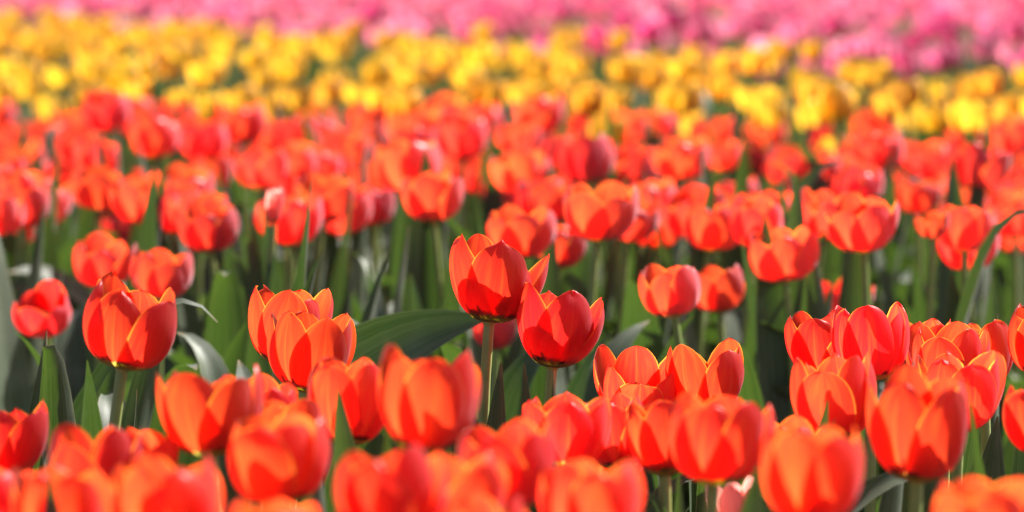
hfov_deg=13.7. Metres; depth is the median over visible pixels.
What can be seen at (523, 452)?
red tulip
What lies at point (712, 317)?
red tulip
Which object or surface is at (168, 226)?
red tulip
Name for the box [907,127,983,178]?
red tulip
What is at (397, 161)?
red tulip
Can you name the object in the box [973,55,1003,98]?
pink tulip
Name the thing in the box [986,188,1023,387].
red tulip
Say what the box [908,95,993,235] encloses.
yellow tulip
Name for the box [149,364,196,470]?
tulip foliage
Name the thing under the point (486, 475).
red tulip
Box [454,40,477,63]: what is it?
yellow tulip
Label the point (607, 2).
pink tulip
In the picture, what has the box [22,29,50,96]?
yellow tulip
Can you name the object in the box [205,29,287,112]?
yellow tulip
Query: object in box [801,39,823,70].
yellow tulip
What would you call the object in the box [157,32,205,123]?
yellow tulip
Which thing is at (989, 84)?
yellow tulip
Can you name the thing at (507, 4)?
pink tulip
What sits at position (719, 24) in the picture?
pink tulip
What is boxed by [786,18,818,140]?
pink tulip
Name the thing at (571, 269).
tulip foliage
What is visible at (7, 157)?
red tulip
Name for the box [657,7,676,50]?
pink tulip
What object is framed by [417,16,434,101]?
pink tulip
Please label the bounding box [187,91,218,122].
yellow tulip
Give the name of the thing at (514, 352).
tulip foliage
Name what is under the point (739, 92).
yellow tulip
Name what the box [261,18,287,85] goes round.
pink tulip
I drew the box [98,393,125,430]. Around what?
tulip foliage
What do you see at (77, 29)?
yellow tulip
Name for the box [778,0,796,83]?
pink tulip
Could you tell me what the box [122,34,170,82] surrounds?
yellow tulip
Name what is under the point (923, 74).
pink tulip
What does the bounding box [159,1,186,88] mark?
pink tulip
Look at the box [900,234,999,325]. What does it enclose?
red tulip
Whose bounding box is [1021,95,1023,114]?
yellow tulip
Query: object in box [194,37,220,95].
yellow tulip
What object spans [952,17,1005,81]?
pink tulip
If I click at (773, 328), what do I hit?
tulip foliage
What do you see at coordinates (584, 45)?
pink tulip
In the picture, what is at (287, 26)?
pink tulip
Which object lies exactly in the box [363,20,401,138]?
pink tulip
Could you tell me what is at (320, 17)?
pink tulip
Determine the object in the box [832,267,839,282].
tulip foliage
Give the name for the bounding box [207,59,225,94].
yellow tulip
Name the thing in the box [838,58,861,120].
yellow tulip
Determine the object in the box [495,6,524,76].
pink tulip
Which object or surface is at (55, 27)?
yellow tulip
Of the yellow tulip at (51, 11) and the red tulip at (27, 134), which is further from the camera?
the yellow tulip at (51, 11)
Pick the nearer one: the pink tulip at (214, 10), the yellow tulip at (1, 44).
the yellow tulip at (1, 44)
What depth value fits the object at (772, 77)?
10.31 m
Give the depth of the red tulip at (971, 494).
1.91 m
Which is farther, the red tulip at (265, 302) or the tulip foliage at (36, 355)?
the tulip foliage at (36, 355)
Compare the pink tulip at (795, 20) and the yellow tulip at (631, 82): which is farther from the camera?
the pink tulip at (795, 20)
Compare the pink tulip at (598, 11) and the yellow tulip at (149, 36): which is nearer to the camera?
the yellow tulip at (149, 36)
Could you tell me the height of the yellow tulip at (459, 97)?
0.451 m
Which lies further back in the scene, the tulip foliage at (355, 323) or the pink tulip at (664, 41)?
the pink tulip at (664, 41)
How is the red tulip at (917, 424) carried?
on the ground
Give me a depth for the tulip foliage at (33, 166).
5.26 m
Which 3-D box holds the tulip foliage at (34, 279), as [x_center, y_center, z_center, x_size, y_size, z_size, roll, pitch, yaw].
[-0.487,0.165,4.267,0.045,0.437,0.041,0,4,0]
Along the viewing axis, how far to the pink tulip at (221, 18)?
16.25 m
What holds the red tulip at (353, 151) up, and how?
on the ground
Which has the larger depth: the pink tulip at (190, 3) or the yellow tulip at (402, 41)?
the pink tulip at (190, 3)
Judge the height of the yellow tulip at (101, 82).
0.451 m
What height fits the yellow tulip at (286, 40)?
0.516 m
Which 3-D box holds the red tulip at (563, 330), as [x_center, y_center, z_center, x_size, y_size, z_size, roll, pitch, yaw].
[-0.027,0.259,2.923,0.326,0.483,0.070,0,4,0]
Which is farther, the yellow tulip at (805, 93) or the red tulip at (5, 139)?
the yellow tulip at (805, 93)
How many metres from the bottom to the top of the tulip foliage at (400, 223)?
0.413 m
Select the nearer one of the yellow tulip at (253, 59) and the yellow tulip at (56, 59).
the yellow tulip at (253, 59)
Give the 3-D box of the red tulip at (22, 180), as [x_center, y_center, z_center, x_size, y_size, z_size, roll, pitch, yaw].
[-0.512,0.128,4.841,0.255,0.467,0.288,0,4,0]
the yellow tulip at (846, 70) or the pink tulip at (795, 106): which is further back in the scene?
the pink tulip at (795, 106)
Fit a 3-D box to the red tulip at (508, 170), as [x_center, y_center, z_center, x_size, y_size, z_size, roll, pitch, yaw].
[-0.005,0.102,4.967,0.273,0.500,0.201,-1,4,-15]
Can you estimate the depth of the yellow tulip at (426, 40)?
9.98 m
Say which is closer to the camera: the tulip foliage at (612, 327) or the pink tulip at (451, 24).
the tulip foliage at (612, 327)
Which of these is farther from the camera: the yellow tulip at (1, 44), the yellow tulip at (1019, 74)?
the yellow tulip at (1, 44)
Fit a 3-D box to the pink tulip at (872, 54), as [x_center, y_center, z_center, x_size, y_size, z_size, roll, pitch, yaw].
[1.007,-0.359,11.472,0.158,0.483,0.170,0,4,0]
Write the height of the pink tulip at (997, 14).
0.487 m
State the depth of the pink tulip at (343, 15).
15.73 m
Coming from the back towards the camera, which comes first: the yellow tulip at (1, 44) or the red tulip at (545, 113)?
the yellow tulip at (1, 44)
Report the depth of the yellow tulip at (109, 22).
14.01 m
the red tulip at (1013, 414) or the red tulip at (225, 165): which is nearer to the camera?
the red tulip at (1013, 414)
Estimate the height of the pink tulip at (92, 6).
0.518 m
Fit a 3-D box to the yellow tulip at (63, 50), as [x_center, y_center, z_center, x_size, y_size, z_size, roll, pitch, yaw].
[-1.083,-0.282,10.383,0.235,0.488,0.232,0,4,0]
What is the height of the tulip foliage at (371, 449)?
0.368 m
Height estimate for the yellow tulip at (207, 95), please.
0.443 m
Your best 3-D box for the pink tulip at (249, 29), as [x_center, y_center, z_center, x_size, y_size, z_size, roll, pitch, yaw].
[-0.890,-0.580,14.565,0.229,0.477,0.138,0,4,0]
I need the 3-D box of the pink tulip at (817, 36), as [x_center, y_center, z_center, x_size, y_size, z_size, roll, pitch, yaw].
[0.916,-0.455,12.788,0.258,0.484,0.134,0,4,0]
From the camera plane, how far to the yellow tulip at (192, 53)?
9.71 m
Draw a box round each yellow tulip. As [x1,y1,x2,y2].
[0,15,62,119]
[0,40,2,52]
[0,46,22,113]
[0,56,21,82]
[0,80,16,103]
[1,26,31,120]
[4,8,19,18]
[6,71,41,126]
[8,18,40,114]
[10,11,42,90]
[15,27,39,116]
[15,36,79,125]
[17,61,39,119]
[21,21,81,113]
[21,54,78,115]
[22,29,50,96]
[27,41,71,123]
[27,52,81,101]
[33,36,57,96]
[33,91,65,110]
[34,27,67,91]
[34,96,72,156]
[38,30,73,85]
[39,15,78,103]
[40,6,82,93]
[43,14,64,93]
[43,64,77,156]
[49,38,65,94]
[57,82,138,168]
[69,42,162,143]
[71,37,129,145]
[72,12,88,84]
[72,23,88,88]
[75,51,128,135]
[77,60,133,153]
[81,26,105,114]
[86,77,105,133]
[90,53,130,147]
[95,25,116,144]
[98,16,114,27]
[99,49,116,137]
[103,26,129,139]
[106,60,139,93]
[109,37,139,156]
[112,55,140,139]
[115,26,125,37]
[120,76,152,98]
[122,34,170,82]
[125,23,137,55]
[130,43,185,161]
[131,59,157,80]
[134,29,158,46]
[137,28,160,154]
[138,22,163,100]
[138,62,180,166]
[141,45,167,84]
[157,29,178,101]
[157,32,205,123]
[161,17,211,122]
[161,18,180,33]
[162,28,240,100]
[167,87,222,190]
[168,22,191,89]
[168,42,210,165]
[168,64,187,166]
[177,37,236,88]
[185,42,191,87]
[187,58,247,199]
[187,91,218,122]
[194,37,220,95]
[202,47,211,119]
[202,54,228,94]
[205,22,231,92]
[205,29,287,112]
[205,93,253,192]
[206,23,223,122]
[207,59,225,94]
[209,37,233,90]
[211,41,235,89]
[220,85,260,217]
[237,65,274,181]
[240,48,287,146]
[247,37,273,147]
[248,58,305,191]
[253,23,321,144]
[255,36,266,69]
[260,94,285,121]
[265,56,289,88]
[267,31,285,119]
[271,53,285,118]
[271,84,312,119]
[278,49,305,119]
[281,33,304,86]
[288,37,314,85]
[296,103,329,119]
[297,34,349,116]
[303,45,314,85]
[309,33,330,79]
[309,97,322,106]
[312,93,321,99]
[314,78,343,108]
[317,29,349,116]
[321,69,350,122]
[322,45,346,107]
[328,30,348,177]
[328,72,351,177]
[339,40,355,127]
[341,49,403,124]
[342,82,366,174]
[345,18,364,110]
[361,58,390,86]
[363,83,394,107]
[375,28,398,138]
[385,70,408,91]
[385,87,422,117]
[386,43,430,141]
[387,33,419,142]
[387,57,410,69]
[387,60,443,142]
[393,60,428,92]
[411,34,430,46]
[423,65,440,100]
[428,40,453,58]
[429,36,451,93]
[430,53,453,94]
[449,62,477,219]
[449,92,473,105]
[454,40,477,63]
[461,67,485,91]
[467,44,496,72]
[468,71,504,105]
[472,21,493,77]
[477,40,496,77]
[478,43,497,138]
[489,53,509,108]
[502,78,532,125]
[503,81,543,111]
[504,40,523,126]
[510,61,523,78]
[512,44,536,77]
[522,55,550,82]
[529,77,555,176]
[533,52,568,79]
[546,39,573,80]
[547,94,574,128]
[549,93,575,117]
[552,27,573,38]
[553,35,577,82]
[554,78,566,93]
[560,50,590,135]
[560,75,573,98]
[564,27,586,133]
[567,74,592,135]
[570,83,605,190]
[589,113,627,146]
[593,84,630,192]
[596,106,622,148]
[607,55,638,147]
[608,30,629,89]
[614,63,639,111]
[615,65,664,147]
[628,54,648,145]
[635,105,668,112]
[637,43,706,145]
[637,80,706,148]
[638,78,648,107]
[650,49,674,67]
[654,64,668,109]
[655,85,664,106]
[663,79,699,136]
[664,54,700,183]
[681,111,702,183]
[688,78,704,87]
[695,68,755,146]
[709,69,755,177]
[710,51,721,118]
[711,51,737,111]
[729,86,760,178]
[738,45,803,145]
[743,37,846,142]
[745,85,785,116]
[749,111,757,123]
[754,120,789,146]
[757,102,790,146]
[764,52,781,86]
[790,65,818,143]
[794,75,816,94]
[794,80,823,103]
[796,100,829,130]
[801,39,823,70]
[801,73,883,200]
[817,82,855,144]
[818,137,849,153]
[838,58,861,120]
[847,87,861,138]
[850,110,859,132]
[855,59,901,173]
[871,83,905,170]
[889,78,921,176]
[894,103,933,142]
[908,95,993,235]
[919,87,948,105]
[921,78,949,95]
[921,102,950,250]
[953,73,984,101]
[968,74,988,103]
[974,68,1004,103]
[985,108,1010,129]
[994,92,1022,119]
[1014,62,1023,87]
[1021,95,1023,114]
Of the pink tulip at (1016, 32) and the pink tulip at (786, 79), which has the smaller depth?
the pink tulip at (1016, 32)
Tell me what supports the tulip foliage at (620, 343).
on the ground
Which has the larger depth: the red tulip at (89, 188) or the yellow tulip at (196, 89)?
the yellow tulip at (196, 89)
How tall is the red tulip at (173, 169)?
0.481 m
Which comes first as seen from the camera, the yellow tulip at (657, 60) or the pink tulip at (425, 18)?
the yellow tulip at (657, 60)
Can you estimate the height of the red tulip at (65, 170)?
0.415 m
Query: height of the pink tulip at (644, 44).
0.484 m
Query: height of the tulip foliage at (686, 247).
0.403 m
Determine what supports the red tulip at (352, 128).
on the ground
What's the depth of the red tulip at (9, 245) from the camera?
4.85 m
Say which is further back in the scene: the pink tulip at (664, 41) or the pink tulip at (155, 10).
the pink tulip at (155, 10)
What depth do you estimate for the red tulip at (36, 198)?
4.62 m
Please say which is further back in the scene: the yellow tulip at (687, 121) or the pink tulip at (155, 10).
the pink tulip at (155, 10)
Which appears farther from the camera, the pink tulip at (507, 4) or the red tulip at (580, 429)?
the pink tulip at (507, 4)
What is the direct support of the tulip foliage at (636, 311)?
on the ground
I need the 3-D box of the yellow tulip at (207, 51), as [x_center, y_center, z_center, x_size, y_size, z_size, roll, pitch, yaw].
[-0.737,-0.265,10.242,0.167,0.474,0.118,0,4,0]
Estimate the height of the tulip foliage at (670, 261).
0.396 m
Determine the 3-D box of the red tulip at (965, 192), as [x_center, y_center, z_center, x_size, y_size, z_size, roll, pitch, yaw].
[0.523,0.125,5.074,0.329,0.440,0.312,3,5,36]
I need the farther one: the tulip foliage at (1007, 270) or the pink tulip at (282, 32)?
the pink tulip at (282, 32)
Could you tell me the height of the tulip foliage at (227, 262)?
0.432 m
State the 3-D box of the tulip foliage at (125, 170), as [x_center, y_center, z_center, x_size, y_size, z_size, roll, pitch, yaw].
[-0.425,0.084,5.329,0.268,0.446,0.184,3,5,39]
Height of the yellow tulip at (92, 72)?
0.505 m
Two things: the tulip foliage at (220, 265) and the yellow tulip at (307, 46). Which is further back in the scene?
the yellow tulip at (307, 46)
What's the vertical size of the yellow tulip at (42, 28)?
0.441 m
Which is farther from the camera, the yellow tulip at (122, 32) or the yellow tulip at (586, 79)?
the yellow tulip at (122, 32)
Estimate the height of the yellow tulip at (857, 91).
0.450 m
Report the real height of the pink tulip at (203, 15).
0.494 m
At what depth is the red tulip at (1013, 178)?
5.07 m
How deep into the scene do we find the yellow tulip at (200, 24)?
12.51 m
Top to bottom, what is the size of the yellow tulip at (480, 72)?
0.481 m
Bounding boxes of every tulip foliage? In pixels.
[14,330,40,365]
[22,204,43,390]
[28,161,76,265]
[28,331,75,472]
[29,153,35,171]
[36,152,55,227]
[73,298,216,426]
[80,360,160,442]
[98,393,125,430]
[121,145,127,177]
[134,390,137,430]
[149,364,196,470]
[176,332,228,489]
[194,321,247,466]
[199,271,248,376]
[201,250,224,334]
[214,165,396,287]
[230,176,452,261]
[236,360,252,379]
[281,173,322,384]
[282,309,481,399]
[297,442,333,507]
[304,106,310,248]
[324,425,395,511]
[327,319,396,473]
[351,293,362,322]
[352,252,573,374]
[360,247,389,322]
[367,193,396,243]
[367,248,450,268]
[371,287,384,318]
[373,127,385,255]
[384,297,388,314]
[388,194,407,305]
[392,225,408,313]
[397,442,404,451]
[407,148,446,310]
[410,273,490,391]
[433,351,463,457]
[441,220,445,268]
[441,303,453,344]
[441,343,479,419]
[445,249,461,310]
[461,331,578,372]
[463,177,538,356]
[477,201,505,373]
[486,363,505,434]
[489,352,538,424]
[505,269,707,361]
[505,327,521,369]
[520,364,538,511]
[538,371,556,511]
[547,154,636,258]
[557,330,614,468]
[564,221,574,291]
[583,321,649,403]
[584,119,677,191]
[599,174,626,343]
[600,178,634,273]
[603,241,618,319]
[606,323,616,341]
[620,279,673,511]
[621,241,634,282]
[641,315,693,504]
[658,247,714,350]
[674,474,684,511]
[679,250,684,266]
[683,169,764,257]
[703,154,964,342]
[717,171,769,189]
[738,343,769,502]
[757,319,784,336]
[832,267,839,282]
[848,472,906,511]
[878,214,909,309]
[903,276,913,309]
[907,221,909,247]
[908,228,928,255]
[913,261,957,323]
[935,255,998,276]
[936,133,977,240]
[949,314,998,484]
[957,265,1007,379]
[967,462,974,477]
[973,277,1023,447]
[982,416,1005,486]
[991,134,1011,270]
[992,252,1023,320]
[995,245,1011,304]
[1003,311,1007,325]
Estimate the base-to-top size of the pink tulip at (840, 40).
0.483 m
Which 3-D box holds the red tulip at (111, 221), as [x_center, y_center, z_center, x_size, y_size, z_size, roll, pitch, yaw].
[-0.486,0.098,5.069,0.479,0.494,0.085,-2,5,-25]
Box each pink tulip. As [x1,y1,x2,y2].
[10,0,25,56]
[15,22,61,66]
[19,3,49,66]
[44,5,61,64]
[55,0,66,61]
[61,0,82,102]
[68,56,72,64]
[83,0,100,19]
[102,0,119,16]
[115,18,128,29]
[128,3,151,55]
[133,3,159,83]
[136,16,159,77]
[153,14,171,92]
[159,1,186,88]
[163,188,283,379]
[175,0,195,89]
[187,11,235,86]
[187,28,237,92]
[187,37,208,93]
[195,5,242,48]
[197,0,215,91]
[203,1,249,93]
[217,4,225,22]
[219,9,252,90]
[224,2,239,28]
[226,8,250,84]
[226,18,261,146]
[228,37,318,85]
[235,0,259,80]
[236,6,248,65]
[242,4,257,48]
[258,0,273,58]
[260,29,286,97]
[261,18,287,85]
[267,17,318,87]
[273,14,286,22]
[283,21,311,88]
[288,0,317,85]
[288,29,310,84]
[306,10,328,95]
[306,23,324,85]
[308,8,331,72]
[310,3,344,76]
[317,24,336,107]
[334,16,353,121]
[340,12,363,82]
[341,0,377,82]
[346,54,367,82]
[347,10,366,108]
[349,6,362,66]
[351,4,380,84]
[363,14,392,59]
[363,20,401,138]
[364,24,374,61]
[365,27,390,140]
[370,9,381,56]
[373,3,389,51]
[385,3,393,49]
[393,9,403,35]
[396,7,427,95]
[407,18,444,92]
[417,5,431,88]
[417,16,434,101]
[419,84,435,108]
[421,15,441,90]
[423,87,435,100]
[425,6,452,98]
[431,20,474,91]
[442,7,469,94]
[442,19,457,96]
[452,4,470,92]
[453,3,482,60]
[453,12,517,79]
[455,27,509,94]
[485,0,504,105]
[489,19,510,79]
[491,39,505,110]
[492,7,515,114]
[493,44,503,79]
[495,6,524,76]
[496,0,509,8]
[500,37,548,119]
[505,15,530,115]
[505,28,555,81]
[509,16,532,65]
[510,26,518,40]
[514,7,528,78]
[516,0,552,40]
[525,2,534,27]
[528,27,547,40]
[530,1,545,27]
[545,3,554,27]
[550,1,572,27]
[561,0,592,76]
[565,22,610,97]
[571,6,598,62]
[578,0,604,84]
[581,40,603,79]
[583,22,595,77]
[584,0,611,83]
[585,8,659,147]
[588,42,632,89]
[590,2,616,89]
[592,0,621,90]
[598,0,638,102]
[598,30,653,101]
[601,8,635,113]
[601,9,613,79]
[601,14,632,89]
[606,27,654,145]
[616,55,655,149]
[625,42,644,115]
[631,13,659,108]
[632,0,658,52]
[634,24,645,59]
[636,5,643,43]
[636,19,664,107]
[637,13,648,43]
[637,30,674,107]
[643,1,669,99]
[652,0,668,50]
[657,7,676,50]
[659,20,678,115]
[663,8,686,114]
[666,0,677,8]
[675,19,689,82]
[676,25,711,111]
[680,34,698,48]
[690,6,731,70]
[691,19,713,113]
[694,41,719,118]
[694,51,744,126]
[705,23,752,100]
[705,476,751,511]
[707,19,788,117]
[708,26,759,114]
[710,17,775,108]
[710,18,746,76]
[714,38,757,147]
[724,25,757,116]
[727,13,745,85]
[729,36,757,115]
[731,17,750,87]
[735,0,771,126]
[739,33,795,106]
[740,9,801,65]
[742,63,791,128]
[746,5,792,78]
[747,4,777,86]
[747,34,794,105]
[751,34,782,85]
[768,15,823,85]
[769,1,800,90]
[771,26,799,145]
[773,17,800,85]
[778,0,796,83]
[779,21,791,144]
[779,24,801,144]
[779,75,829,107]
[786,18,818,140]
[786,74,839,111]
[789,51,826,142]
[790,50,848,136]
[791,18,830,77]
[793,25,858,135]
[797,7,820,65]
[818,28,827,78]
[820,18,858,117]
[821,8,862,75]
[821,18,846,84]
[822,15,862,106]
[823,2,854,82]
[829,39,868,123]
[831,16,857,86]
[841,23,887,115]
[843,32,873,132]
[851,20,895,109]
[852,9,871,109]
[855,12,897,108]
[857,30,905,173]
[858,5,916,90]
[864,34,880,113]
[872,0,887,90]
[878,6,907,89]
[879,7,911,81]
[881,0,920,76]
[887,28,897,89]
[887,46,913,137]
[893,29,919,141]
[896,56,946,142]
[898,43,947,144]
[903,30,928,81]
[904,9,919,83]
[911,13,934,82]
[916,13,946,81]
[917,8,946,83]
[919,18,943,81]
[919,39,965,81]
[922,68,946,80]
[924,43,955,78]
[932,0,951,81]
[935,5,989,80]
[936,21,960,82]
[937,37,963,136]
[941,19,960,99]
[941,46,961,141]
[945,11,1005,86]
[949,23,1003,109]
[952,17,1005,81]
[954,62,976,80]
[956,5,972,73]
[966,13,990,75]
[969,13,1012,70]
[971,35,997,103]
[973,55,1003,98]
[990,9,1007,96]
[994,62,1014,92]
[995,15,1021,94]
[995,21,1008,93]
[997,42,1021,96]
[1001,9,1023,93]
[1002,21,1011,94]
[1005,0,1020,89]
[1005,78,1021,95]
[1008,21,1023,93]
[1009,49,1023,94]
[1021,52,1023,64]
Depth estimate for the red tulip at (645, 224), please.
4.21 m
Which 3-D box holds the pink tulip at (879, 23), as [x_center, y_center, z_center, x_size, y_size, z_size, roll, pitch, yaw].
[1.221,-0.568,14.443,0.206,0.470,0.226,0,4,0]
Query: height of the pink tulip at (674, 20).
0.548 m
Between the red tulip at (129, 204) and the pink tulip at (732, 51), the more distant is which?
the pink tulip at (732, 51)
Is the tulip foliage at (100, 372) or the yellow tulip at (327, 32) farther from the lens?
the yellow tulip at (327, 32)
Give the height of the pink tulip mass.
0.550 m
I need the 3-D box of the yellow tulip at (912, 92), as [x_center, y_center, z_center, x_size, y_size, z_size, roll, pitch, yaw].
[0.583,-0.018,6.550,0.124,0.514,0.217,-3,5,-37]
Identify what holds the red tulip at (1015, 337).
on the ground
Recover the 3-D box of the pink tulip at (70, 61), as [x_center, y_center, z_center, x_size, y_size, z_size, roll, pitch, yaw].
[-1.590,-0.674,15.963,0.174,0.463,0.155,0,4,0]
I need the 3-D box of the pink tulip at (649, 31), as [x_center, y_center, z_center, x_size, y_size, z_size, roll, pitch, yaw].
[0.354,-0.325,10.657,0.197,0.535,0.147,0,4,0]
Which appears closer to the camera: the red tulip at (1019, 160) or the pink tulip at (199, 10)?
the red tulip at (1019, 160)
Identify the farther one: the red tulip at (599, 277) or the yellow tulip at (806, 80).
the yellow tulip at (806, 80)
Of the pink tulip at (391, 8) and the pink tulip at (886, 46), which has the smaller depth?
the pink tulip at (886, 46)
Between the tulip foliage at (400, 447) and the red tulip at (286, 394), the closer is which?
the red tulip at (286, 394)
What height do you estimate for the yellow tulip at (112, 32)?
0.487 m
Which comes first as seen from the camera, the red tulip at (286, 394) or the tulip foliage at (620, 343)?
the red tulip at (286, 394)
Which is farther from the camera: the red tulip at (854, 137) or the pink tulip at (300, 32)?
the pink tulip at (300, 32)
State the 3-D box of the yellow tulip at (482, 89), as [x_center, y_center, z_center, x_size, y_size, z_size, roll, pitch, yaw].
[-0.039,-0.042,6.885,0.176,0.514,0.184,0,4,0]
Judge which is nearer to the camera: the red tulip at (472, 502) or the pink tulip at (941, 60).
the red tulip at (472, 502)
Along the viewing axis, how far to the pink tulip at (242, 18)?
13.98 m
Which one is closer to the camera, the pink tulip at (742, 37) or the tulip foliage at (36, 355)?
the tulip foliage at (36, 355)
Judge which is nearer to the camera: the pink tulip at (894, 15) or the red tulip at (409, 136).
the red tulip at (409, 136)
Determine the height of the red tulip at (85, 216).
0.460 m
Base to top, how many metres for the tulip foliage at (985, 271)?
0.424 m
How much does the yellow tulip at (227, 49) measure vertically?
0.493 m
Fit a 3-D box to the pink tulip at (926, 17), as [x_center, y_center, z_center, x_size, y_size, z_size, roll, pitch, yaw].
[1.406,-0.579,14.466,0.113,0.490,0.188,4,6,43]
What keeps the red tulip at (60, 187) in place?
on the ground
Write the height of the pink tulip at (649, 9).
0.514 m
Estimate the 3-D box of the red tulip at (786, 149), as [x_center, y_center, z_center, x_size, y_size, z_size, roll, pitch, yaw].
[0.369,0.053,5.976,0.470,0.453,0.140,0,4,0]
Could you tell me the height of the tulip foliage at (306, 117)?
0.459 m
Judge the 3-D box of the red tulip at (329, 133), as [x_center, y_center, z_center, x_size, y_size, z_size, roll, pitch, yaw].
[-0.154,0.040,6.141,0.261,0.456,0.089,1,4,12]
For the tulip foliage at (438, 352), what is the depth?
4.13 m
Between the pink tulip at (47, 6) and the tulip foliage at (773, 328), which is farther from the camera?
the pink tulip at (47, 6)
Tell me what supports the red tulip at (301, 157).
on the ground
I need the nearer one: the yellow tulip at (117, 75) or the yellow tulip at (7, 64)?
the yellow tulip at (117, 75)
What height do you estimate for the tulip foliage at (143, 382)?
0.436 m
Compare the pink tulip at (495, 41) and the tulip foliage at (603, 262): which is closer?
the tulip foliage at (603, 262)
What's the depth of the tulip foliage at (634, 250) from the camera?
5.29 m
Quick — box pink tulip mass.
[0,0,1023,112]
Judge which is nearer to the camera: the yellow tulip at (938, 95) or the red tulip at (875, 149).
the red tulip at (875, 149)
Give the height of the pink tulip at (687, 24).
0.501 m
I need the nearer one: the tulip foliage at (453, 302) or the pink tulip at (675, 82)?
the tulip foliage at (453, 302)
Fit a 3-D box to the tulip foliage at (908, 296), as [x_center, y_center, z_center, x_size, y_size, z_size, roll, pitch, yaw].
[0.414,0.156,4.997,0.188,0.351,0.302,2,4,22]
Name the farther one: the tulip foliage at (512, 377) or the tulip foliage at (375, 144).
the tulip foliage at (375, 144)
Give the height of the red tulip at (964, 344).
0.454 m
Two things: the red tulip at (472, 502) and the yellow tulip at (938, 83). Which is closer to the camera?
the red tulip at (472, 502)
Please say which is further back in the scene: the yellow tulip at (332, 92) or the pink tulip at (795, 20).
the pink tulip at (795, 20)
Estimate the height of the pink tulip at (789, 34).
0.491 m
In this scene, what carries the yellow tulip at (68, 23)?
on the ground
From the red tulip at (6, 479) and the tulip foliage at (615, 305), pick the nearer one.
the red tulip at (6, 479)
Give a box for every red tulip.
[0,86,79,124]
[0,98,13,124]
[0,122,17,148]
[0,133,45,171]
[0,150,25,171]
[0,155,59,303]
[0,161,11,172]
[0,167,51,295]
[0,168,27,291]
[0,194,74,344]
[0,241,130,426]
[0,399,48,473]
[0,469,32,511]
[8,121,29,149]
[8,190,227,314]
[10,117,55,145]
[11,466,108,511]
[15,224,117,274]
[16,167,243,313]
[17,101,102,164]
[41,124,63,177]
[42,271,176,469]
[43,452,222,511]
[44,97,123,159]
[45,128,117,237]
[46,156,74,239]
[48,423,141,486]
[55,207,163,427]
[58,117,93,137]
[70,165,125,291]
[72,138,117,236]
[79,130,131,246]
[82,89,162,171]
[91,117,179,250]
[108,171,207,355]
[115,165,193,381]
[116,85,192,172]
[122,103,157,169]
[123,428,178,468]
[124,156,202,352]
[133,169,142,180]
[139,142,205,245]
[144,70,176,173]
[156,364,262,511]
[157,94,195,161]
[166,168,259,335]
[168,200,238,375]
[169,144,287,315]
[179,113,308,267]
[185,155,281,255]
[209,76,257,195]
[221,85,288,251]
[221,140,288,266]
[228,413,329,504]
[228,498,319,511]
[231,173,462,349]
[233,183,356,318]
[234,127,435,243]
[238,105,335,198]
[240,96,445,195]
[248,119,272,214]
[248,285,333,385]
[248,373,297,510]
[261,398,325,511]
[264,93,318,267]
[267,310,355,505]
[275,180,302,282]
[276,186,449,266]
[278,140,390,307]
[293,171,393,313]
[301,114,390,251]
[307,142,487,274]
[308,109,503,292]
[308,119,387,263]
[308,357,384,511]
[310,149,390,302]
[311,118,371,182]
[317,126,454,242]
[317,135,361,181]
[322,135,372,318]
[334,444,447,511]
[338,103,467,253]
[339,116,382,162]
[345,104,386,125]
[347,160,399,306]
[352,183,463,347]
[367,131,496,287]
[367,162,688,265]
[374,138,617,330]
[377,343,480,459]
[401,169,468,351]
[425,93,472,218]
[441,492,524,511]
[442,450,507,511]
[446,166,565,293]
[449,233,548,458]
[454,177,717,354]
[455,101,520,217]
[457,418,555,511]
[461,203,560,407]
[467,86,576,204]
[471,390,643,469]
[473,319,516,391]
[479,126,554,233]
[487,134,573,175]
[489,128,550,192]
[492,114,540,153]
[514,93,563,149]
[517,282,691,511]
[523,391,611,466]
[527,183,567,265]
[528,224,586,385]
[538,458,643,511]
[556,175,601,256]
[556,180,790,510]
[558,177,642,339]
[559,133,614,300]
[561,191,683,365]
[565,112,587,136]
[575,144,655,277]
[579,165,904,278]
[584,115,675,141]
[590,460,642,474]
[593,117,673,252]
[593,344,676,405]
[595,181,658,320]
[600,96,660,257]
[603,110,649,146]
[625,399,835,511]
[638,263,864,488]
[639,220,677,344]
[640,135,709,263]
[643,142,724,359]
[644,95,691,186]
[644,401,828,511]
[665,338,743,511]
[667,390,774,511]
[680,174,884,387]
[682,167,736,511]
[682,192,782,366]
[685,318,950,511]
[690,90,733,186]
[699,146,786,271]
[707,117,747,174]
[707,199,755,322]
[708,115,786,193]
[709,95,750,183]
[718,138,842,336]
[718,159,783,201]
[724,166,1008,404]
[739,111,832,147]
[741,214,832,424]
[746,144,769,191]
[761,152,938,286]
[761,425,863,511]
[764,129,832,194]
[765,132,908,232]
[766,161,935,321]
[775,350,1005,511]
[780,183,886,285]
[784,311,833,369]
[785,141,903,305]
[789,189,936,307]
[790,347,915,511]
[797,150,936,273]
[804,110,811,150]
[812,135,823,151]
[818,236,900,263]
[821,189,1023,511]
[831,302,909,511]
[833,122,936,243]
[835,144,922,304]
[842,131,906,199]
[852,109,896,131]
[857,127,1010,306]
[866,363,967,511]
[870,235,1023,322]
[873,210,970,500]
[876,178,941,322]
[877,165,1023,306]
[897,133,942,177]
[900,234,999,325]
[902,177,997,304]
[903,140,1011,267]
[903,321,989,483]
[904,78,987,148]
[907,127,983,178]
[907,146,936,258]
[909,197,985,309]
[933,476,1023,511]
[936,114,1023,255]
[936,167,993,311]
[938,203,1014,479]
[946,121,1010,325]
[962,131,1023,161]
[967,379,1023,480]
[968,319,1012,456]
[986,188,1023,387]
[1006,155,1023,176]
[1007,303,1023,478]
[1014,185,1023,195]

